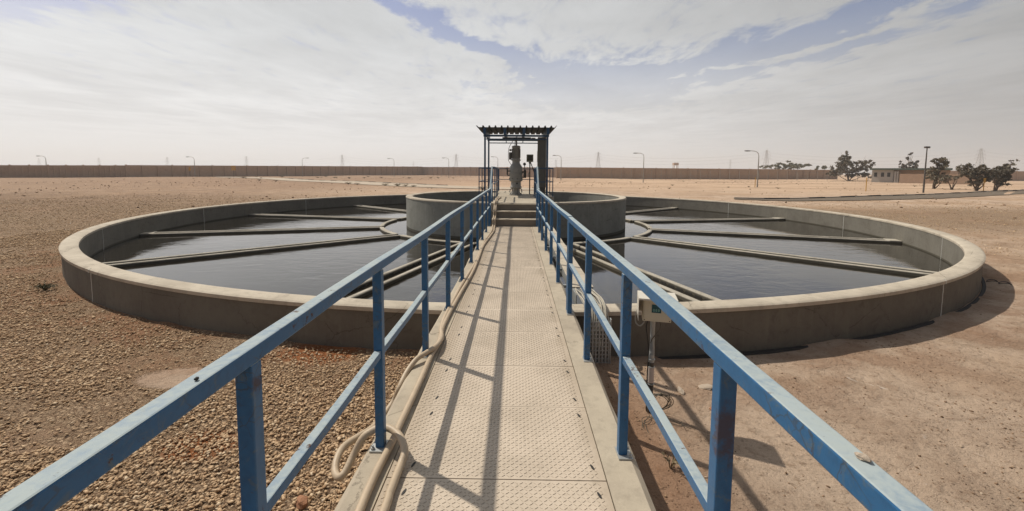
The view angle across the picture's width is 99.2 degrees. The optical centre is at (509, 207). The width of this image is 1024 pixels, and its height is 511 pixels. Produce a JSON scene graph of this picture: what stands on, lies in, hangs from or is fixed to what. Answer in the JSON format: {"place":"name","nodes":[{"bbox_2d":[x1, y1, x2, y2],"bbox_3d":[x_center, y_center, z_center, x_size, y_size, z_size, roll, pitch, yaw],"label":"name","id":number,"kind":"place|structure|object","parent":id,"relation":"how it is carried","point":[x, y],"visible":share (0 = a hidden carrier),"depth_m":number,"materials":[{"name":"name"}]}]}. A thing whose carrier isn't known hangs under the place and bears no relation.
{"place":"outdoors","nodes":[
{"label":"outdoors","id":0,"kind":"place"},
{"bbox_2d":[0,229,417,510],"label":"gravel","id":1,"kind":"structure","parent":0,"point":[297,490],"depth_m":3.95,"materials":[{"name":"brown gravel"}]},
{"bbox_2d":[296,495,307,509],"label":"rock","id":2,"kind":"object","parent":1,"relation":"on","point":[302,502],"visible":0.99,"depth_m":2.78,"materials":[{"name":"orange stone"}]},
{"bbox_2d":[231,177,545,189],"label":"track","id":3,"kind":"structure","parent":0,"point":[409,185],"depth_m":70.89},
{"bbox_2d":[0,176,1018,218],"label":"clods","id":4,"kind":"object","parent":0,"point":[500,181],"visible":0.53,"depth_m":62.90,"materials":[{"name":"brown soil"}]},
{"bbox_2d":[0,174,1023,510],"bbox_3d":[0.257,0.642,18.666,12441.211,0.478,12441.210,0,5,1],"label":"ground","id":5,"kind":"structure","parent":0,"point":[768,450],"depth_m":4.69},
{"bbox_2d":[30,281,56,290],"bbox_3d":[-8.188,1.388,7.681,0.367,0.174,0.312,-4,6,-40],"label":"weed","id":6,"kind":"object","parent":5,"relation":"on","point":[45,286],"visible":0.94,"depth_m":7.67,"materials":[{"name":"green plant"}]},
{"bbox_2d":[0,164,126,177],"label":"perimeter wall","id":7,"kind":"structure","parent":5,"relation":"on","point":[44,171],"depth_m":104.67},
{"bbox_2d":[125,164,422,176],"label":"perimeter wall","id":8,"kind":"structure","parent":5,"relation":"on","point":[176,171],"depth_m":145.77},
{"bbox_2d":[423,167,555,176],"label":"perimeter wall","id":9,"kind":"structure","parent":5,"relation":"on","point":[454,171],"depth_m":202.82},
{"bbox_2d":[432,170,554,177],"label":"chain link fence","id":10,"kind":"object","parent":5,"relation":"on","point":[475,173],"visible":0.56,"depth_m":163.79,"materials":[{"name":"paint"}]},
{"bbox_2d":[334,204,655,510],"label":"walkway","id":11,"kind":"structure","parent":5,"relation":"on","point":[511,409],"depth_m":2.91,"materials":[{"name":"beige metal"}]},
{"bbox_2d":[0,189,489,510],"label":"guard railing","id":12,"kind":"object","parent":11,"relation":"on","point":[56,485],"visible":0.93,"depth_m":1.27,"materials":[{"name":"blue metal"}]},
{"bbox_2d":[331,197,498,510],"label":"hose","id":13,"kind":"object","parent":11,"relation":"on","point":[360,437],"visible":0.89,"depth_m":2.55,"materials":[{"name":"beige rubber"}]},
{"bbox_2d":[355,197,500,510],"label":"hose","id":14,"kind":"object","parent":11,"relation":"on","point":[372,481],"visible":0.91,"depth_m":2.81,"materials":[{"name":"beige rubber"}]},
{"bbox_2d":[489,166,492,223],"bbox_3d":[-0.585,-0.403,13.393,0.080,1.757,1.424,0,5,1],"label":"stair railing","id":15,"kind":"object","parent":11,"relation":"attached to","point":[491,188],"visible":0.88,"depth_m":13.50,"materials":[{"name":"blue metal"}]},
{"bbox_2d":[536,167,539,196],"bbox_3d":[0.879,-0.392,13.372,0.080,1.757,1.424,0,5,1],"label":"stair railing","id":16,"kind":"object","parent":11,"relation":"attached to","point":[537,181],"visible":0.49,"depth_m":13.51,"materials":[{"name":"blue metal"}]},
{"bbox_2d":[536,189,572,310],"bbox_3d":[0.753,0.324,8.832,0.080,1.098,7.775,0,5,1],"label":"guard railing","id":17,"kind":"object","parent":11,"relation":"on","point":[562,212],"visible":0.9,"depth_m":7.49,"materials":[{"name":"blue metal"}]},
{"bbox_2d":[543,226,611,363],"bbox_3d":[1.006,1.176,8.839,0.399,0.765,7.870,0,5,1],"label":"cable tray","id":18,"kind":"object","parent":11,"relation":"attached to","point":[596,346],"visible":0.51,"depth_m":5.08,"materials":[{"name":"metal"}]},
{"bbox_2d":[566,217,932,510],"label":"guard railing","id":19,"kind":"object","parent":11,"relation":"on","point":[871,486],"visible":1,"depth_m":1.28,"materials":[{"name":"blue metal"}]},
{"bbox_2d":[854,452,871,462],"bbox_3d":[0.629,0.443,0.776,0.017,0.010,0.028,-10,6,-23],"label":"stone","id":20,"kind":"object","parent":19,"relation":"on","point":[862,456],"visible":1,"depth_m":0.77,"materials":[{"name":"white stone"}]},
{"bbox_2d":[59,194,985,358],"bbox_3d":[0.255,0.858,18.686,27.188,1.592,27.190,0,5,1],"label":"settling tank","id":21,"kind":"object","parent":5,"relation":"on","point":[759,326],"visible":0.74,"depth_m":6.01,"materials":[{"name":"concrete"}]},
{"bbox_2d":[104,234,399,267],"bbox_3d":[-6.680,1.323,12.377,7.872,0.457,0.460,-4,6,-42],"label":"radial launder","id":22,"kind":"object","parent":21,"relation":"in","point":[134,262],"visible":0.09,"depth_m":11.72,"materials":[{"name":"concrete"}]},
{"bbox_2d":[139,226,381,235],"bbox_3d":[-8.727,1.010,15.965,7.872,0.457,0.460,-1,5,-17],"label":"radial launder","id":23,"kind":"object","parent":21,"relation":"in","point":[254,231],"visible":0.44,"depth_m":15.70,"materials":[{"name":"concrete"}]},
{"bbox_2d":[248,213,399,220],"bbox_3d":[-8.906,0.613,20.709,7.872,0.457,0.460,1,5,12],"label":"radial launder","id":24,"kind":"object","parent":21,"relation":"in","point":[324,217],"visible":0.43,"depth_m":20.58,"materials":[{"name":"concrete"}]},
{"bbox_2d":[353,205,405,212],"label":"radial launder","id":25,"kind":"object","parent":21,"relation":"in","point":[383,208],"visible":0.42,"depth_m":25.46,"materials":[{"name":"concrete"}]},
{"bbox_2d":[346,242,475,298],"bbox_3d":[-2.338,1.576,9.692,0.510,0.457,7.872,2,5,16],"label":"radial launder","id":26,"kind":"object","parent":21,"relation":"in","point":[368,291],"visible":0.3,"depth_m":9.54,"materials":[{"name":"concrete"}]},
{"bbox_2d":[406,190,625,239],"bbox_3d":[0.259,0.456,18.650,9.120,2.000,9.120,0,5,1],"label":"well","id":27,"kind":"object","parent":21,"relation":"in","point":[599,214],"visible":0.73,"depth_m":15.26,"materials":[{"name":"concrete"}]},
{"bbox_2d":[479,191,553,210],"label":"pump platform","id":28,"kind":"structure","parent":27,"relation":"on","point":[525,197],"depth_m":16.49,"materials":[{"name":"concrete"}]},
{"bbox_2d":[479,167,497,199],"bbox_3d":[-0.844,-1.026,17.209,0.810,1.135,6.142,0,5,1],"label":"platform railing","id":29,"kind":"object","parent":28,"relation":"on","point":[494,181],"visible":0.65,"depth_m":17.09,"materials":[{"name":"blue metal"}]},
{"bbox_2d":[476,125,555,195],"bbox_3d":[0.278,-1.948,18.575,3.140,2.760,3.150,0,5,1],"label":"canopy","id":30,"kind":"object","parent":28,"relation":"on","point":[544,131],"visible":0.84,"depth_m":17.40,"materials":[{"name":"blue metal"}]},
{"bbox_2d":[506,137,525,194],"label":"pump drive","id":31,"kind":"structure","parent":28,"relation":"on","point":[516,172],"depth_m":17.92,"materials":[{"name":"grey paint"}]},
{"bbox_2d":[498,168,533,191],"bbox_3d":[0.346,-1.353,21.234,1.890,1.135,1.952,0,5,1],"label":"platform railing","id":32,"kind":"object","parent":28,"relation":"on","point":[506,179],"visible":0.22,"depth_m":22.10,"materials":[{"name":"metal"}]},
{"bbox_2d":[527,154,533,193],"bbox_3d":[0.927,-1.448,18.906,0.386,1.719,0.194,0,5,1],"label":"control station","id":33,"kind":"object","parent":28,"relation":"on","point":[529,158],"visible":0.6,"depth_m":18.82,"materials":[{"name":"metal"}]},
{"bbox_2d":[537,137,546,193],"bbox_3d":[1.315,-1.710,17.496,0.428,2.483,0.250,0,5,1],"label":"cable duct","id":34,"kind":"object","parent":28,"relation":"on","point":[541,154],"visible":0.65,"depth_m":17.41,"materials":[{"name":"metal"}]},
{"bbox_2d":[533,167,553,197],"bbox_3d":[1.346,-1.008,17.179,0.810,1.135,6.142,0,5,1],"label":"platform railing","id":35,"kind":"object","parent":28,"relation":"on","point":[548,180],"visible":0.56,"depth_m":17.08,"materials":[{"name":"metal"}]},
{"bbox_2d":[380,217,651,245],"bbox_3d":[0.256,0.941,18.691,11.170,0.625,11.170,0,5,1],"label":"ring launder","id":36,"kind":"object","parent":21,"relation":"in","point":[646,233],"visible":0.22,"depth_m":14.71,"materials":[{"name":"concrete"}]},
{"bbox_2d":[566,243,720,301],"bbox_3d":[2.789,1.613,9.678,0.510,0.457,7.872,-1,5,-16],"label":"radial launder","id":37,"kind":"object","parent":21,"relation":"in","point":[691,291],"visible":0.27,"depth_m":8.73,"materials":[{"name":"concrete"}]},
{"bbox_2d":[626,207,677,213],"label":"radial launder","id":38,"kind":"object","parent":21,"relation":"in","point":[648,210],"visible":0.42,"depth_m":25.31,"materials":[{"name":"concrete"}]},
{"bbox_2d":[632,217,784,222],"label":"radial launder","id":39,"kind":"object","parent":21,"relation":"in","point":[710,220],"visible":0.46,"depth_m":20.43,"materials":[{"name":"concrete"}]},
{"bbox_2d":[650,228,901,243],"bbox_3d":[9.139,1.159,15.666,7.872,0.457,0.460,2,5,19],"label":"radial launder","id":40,"kind":"object","parent":21,"relation":"in","point":[783,236],"visible":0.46,"depth_m":15.37,"materials":[{"name":"concrete"}]},
{"bbox_2d":[631,236,935,276],"bbox_3d":[6.934,1.439,12.114,7.872,0.457,0.460,5,7,44],"label":"radial launder","id":41,"kind":"object","parent":21,"relation":"in","point":[889,269],"visible":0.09,"depth_m":11.41,"materials":[{"name":"concrete"}]},
{"bbox_2d":[595,152,600,167],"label":"pylon","id":42,"kind":"object","parent":5,"relation":"on","point":[598,160],"visible":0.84,"depth_m":830.72,"materials":[{"name":"metal"}]},
{"bbox_2d":[44,155,1016,162],"bbox_3d":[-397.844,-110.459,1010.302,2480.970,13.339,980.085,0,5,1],"label":"power line","id":43,"kind":"object","parent":42,"relation":"hanging from","point":[604,157],"visible":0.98,"depth_m":847.10,"materials":[{"name":"metal"}]},
{"bbox_2d":[56,152,1012,161],"bbox_3d":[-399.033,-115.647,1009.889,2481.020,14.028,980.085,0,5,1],"label":"power line","id":44,"kind":"object","parent":42,"relation":"hanging from","point":[611,155],"visible":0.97,"depth_m":808.97,"materials":[{"name":"metal"}]},
{"bbox_2d":[94,159,1020,164],"bbox_3d":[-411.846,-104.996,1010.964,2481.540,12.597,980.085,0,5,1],"label":"power line","id":45,"kind":"object","parent":42,"relation":"hanging from","point":[606,161],"visible":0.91,"depth_m":815.84,"materials":[{"name":"metal"}]},
{"bbox_2d":[147,155,1022,162],"bbox_3d":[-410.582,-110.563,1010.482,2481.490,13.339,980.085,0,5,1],"label":"power line","id":46,"kind":"object","parent":42,"relation":"hanging from","point":[633,160],"visible":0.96,"depth_m":798.41,"materials":[{"name":"metal"}]},
{"bbox_2d":[635,291,678,412],"bbox_3d":[1.284,1.379,3.887,0.344,1.218,0.258,2,5,14],"label":"instrument post","id":47,"kind":"object","parent":5,"relation":"on","point":[651,310],"visible":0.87,"depth_m":3.89,"materials":[{"name":"metal"}]},
{"bbox_2d":[644,300,669,320],"bbox_3d":[1.288,0.892,3.800,0.220,0.175,0.005,2,5,14],"label":"control box","id":48,"kind":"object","parent":47,"relation":"in","point":[648,314],"depth_m":3.81,"materials":[{"name":"beige metal"}]},
{"bbox_2d":[642,392,690,432],"bbox_3d":[1.308,1.765,3.836,0.434,0.237,0.344,-1,5,-11],"label":"wire coil","id":49,"kind":"object","parent":5,"relation":"on","point":[662,395],"visible":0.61,"depth_m":3.88,"materials":[{"name":"black metal"}]},
{"bbox_2d":[661,451,678,468],"bbox_3d":[1.213,1.856,3.193,0.126,0.139,0.156,-3,6,-37],"label":"weed","id":50,"kind":"object","parent":5,"relation":"on","point":[674,462],"visible":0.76,"depth_m":3.20,"materials":[{"name":"brown plant"}]},
{"bbox_2d":[556,167,789,178],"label":"perimeter wall","id":51,"kind":"structure","parent":5,"relation":"on","point":[656,173],"depth_m":155.30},
{"bbox_2d":[560,169,796,179],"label":"chain link fence","id":52,"kind":"object","parent":5,"relation":"on","point":[700,175],"visible":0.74,"depth_m":142.59,"materials":[{"name":"metal"}]},
{"bbox_2d":[677,386,683,394],"bbox_3d":[1.724,1.844,4.392,0.062,0.039,0.128,4,10,3],"label":"rock","id":53,"kind":"object","parent":5,"relation":"on","point":[680,390],"visible":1,"depth_m":4.37,"materials":[{"name":"beige stone"}]},
{"bbox_2d":[698,384,712,389],"bbox_3d":[2.027,1.853,4.500,0.177,0.038,0.096,-10,5,16],"label":"rock","id":54,"kind":"object","parent":5,"relation":"on","point":[706,386],"visible":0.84,"depth_m":4.48,"materials":[{"name":"beige stone"}]},
{"bbox_2d":[745,150,758,186],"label":"street lamp","id":55,"kind":"object","parent":5,"relation":"on","point":[758,167],"visible":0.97,"depth_m":69.76,"materials":[{"name":"metal"}]},
{"bbox_2d":[759,160,811,169],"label":"acacia tree","id":56,"kind":"object","parent":5,"relation":"on","point":[790,166],"visible":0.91,"depth_m":210.70,"materials":[{"name":"green plant"}]},
{"bbox_2d":[603,254,1023,510],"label":"pebbles","id":57,"kind":"object","parent":5,"relation":"on","point":[665,496],"visible":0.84,"depth_m":3.96,"materials":[{"name":"brown gravel"}]},
{"bbox_2d":[789,169,837,178],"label":"perimeter wall","id":58,"kind":"structure","parent":5,"relation":"on","point":[800,174],"depth_m":163.61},
{"bbox_2d":[815,165,826,169],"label":"acacia tree","id":59,"kind":"object","parent":5,"relation":"on","point":[822,167],"visible":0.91,"depth_m":206.88,"materials":[{"name":"green plant"}]},
{"bbox_2d":[797,172,857,180],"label":"chain link fence","id":60,"kind":"object","parent":5,"relation":"on","point":[837,176],"visible":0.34,"depth_m":140.90,"materials":[{"name":"metal"}]},
{"bbox_2d":[825,151,875,180],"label":"acacia tree","id":61,"kind":"object","parent":5,"relation":"on","point":[842,168],"visible":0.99,"depth_m":134.45,"materials":[{"name":"green plant"}]},
{"bbox_2d":[898,152,919,167],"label":"acacia tree","id":62,"kind":"object","parent":5,"relation":"on","point":[915,164],"visible":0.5,"depth_m":136.88,"materials":[{"name":"green plant"}]},
{"bbox_2d":[870,168,974,183],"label":"building","id":63,"kind":"structure","parent":5,"relation":"on","point":[902,175],"depth_m":110.85,"materials":[{"name":"paint"}]},
{"bbox_2d":[922,146,929,192],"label":"flood lamp","id":64,"kind":"object","parent":5,"relation":"on","point":[923,189],"visible":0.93,"depth_m":53.23,"materials":[{"name":"metal"}]},
{"bbox_2d":[925,157,956,188],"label":"acacia tree","id":65,"kind":"object","parent":5,"relation":"on","point":[933,171],"visible":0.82,"depth_m":68.23,"materials":[{"name":"green plant"}]},
{"bbox_2d":[935,165,963,189],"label":"acacia tree","id":66,"kind":"object","parent":5,"relation":"on","point":[948,178],"visible":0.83,"depth_m":65.64,"materials":[{"name":"green plant"}]},
{"bbox_2d":[956,163,997,190],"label":"acacia tree","id":67,"kind":"object","parent":5,"relation":"on","point":[976,174],"visible":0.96,"depth_m":60.19,"materials":[{"name":"green plant"}]},
{"bbox_2d":[974,148,984,167],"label":"pylon","id":68,"kind":"object","parent":5,"relation":"on","point":[982,150],"visible":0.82,"depth_m":635.13,"materials":[{"name":"metal"}]},
{"bbox_2d":[950,170,1023,180],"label":"perimeter wall","id":69,"kind":"structure","parent":5,"relation":"on","point":[1017,176],"depth_m":172.56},
{"bbox_2d":[986,279,1011,284],"bbox_3d":[9.935,1.510,8.842,0.192,0.054,0.379,-1,5,-17],"label":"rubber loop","id":70,"kind":"object","parent":5,"relation":"on","point":[998,282],"visible":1,"depth_m":8.83,"materials":[{"name":"black rubber"}]},
{"bbox_2d":[985,163,1018,189],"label":"acacia tree","id":71,"kind":"object","parent":5,"relation":"on","point":[1004,172],"visible":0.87,"depth_m":62.33,"materials":[{"name":"green plant"}]},
{"bbox_2d":[1002,159,1017,182],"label":"acacia tree","id":72,"kind":"object","parent":5,"relation":"on","point":[1013,164],"visible":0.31,"depth_m":111.14,"materials":[{"name":"green plant"}]},
{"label":"pylon","id":73,"kind":"object","parent":5,"relation":"on","visible":0},
{"bbox_2d":[37,152,1020,161],"bbox_3d":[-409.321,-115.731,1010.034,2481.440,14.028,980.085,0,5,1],"label":"power line","id":74,"kind":"object","parent":73,"relation":"hanging from","point":[617,156],"visible":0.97,"depth_m":801.44,"materials":[{"name":"metal"}]},
{"bbox_2d":[48,159,1017,164],"bbox_3d":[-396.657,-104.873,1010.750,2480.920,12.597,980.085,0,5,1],"label":"power line","id":75,"kind":"object","parent":73,"relation":"hanging from","point":[579,162],"visible":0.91,"depth_m":832.64,"materials":[{"name":"metal"}]},
{"bbox_2d":[0,193,1023,295],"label":"coarse gravel","id":76,"kind":"structure","parent":0,"point":[45,219],"depth_m":22.13,"materials":[{"name":"brown gravel"}]},
{"bbox_2d":[0,0,1023,173],"label":"sky","id":77,"kind":"structure","parent":0,"point":[133,82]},
{"bbox_2d":[90,204,951,303],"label":"water","id":78,"kind":"structure","parent":0,"point":[318,270],"depth_m":11.50,"materials":[{"name":"black liquid"}]},
{"bbox_2d":[734,190,1023,200],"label":"road","id":79,"kind":"structure","parent":0,"point":[955,195],"depth_m":41.81,"materials":[{"name":"grey asphalt"}]},
{"bbox_2d":[734,197,763,198],"bbox_3d":[20.464,-0.780,37.291,2.310,0.210,0.200,2,5,14],"label":"kerb stone","id":80,"kind":"object","parent":79,"relation":"on","point":[749,197],"visible":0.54,"depth_m":37.23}
]}

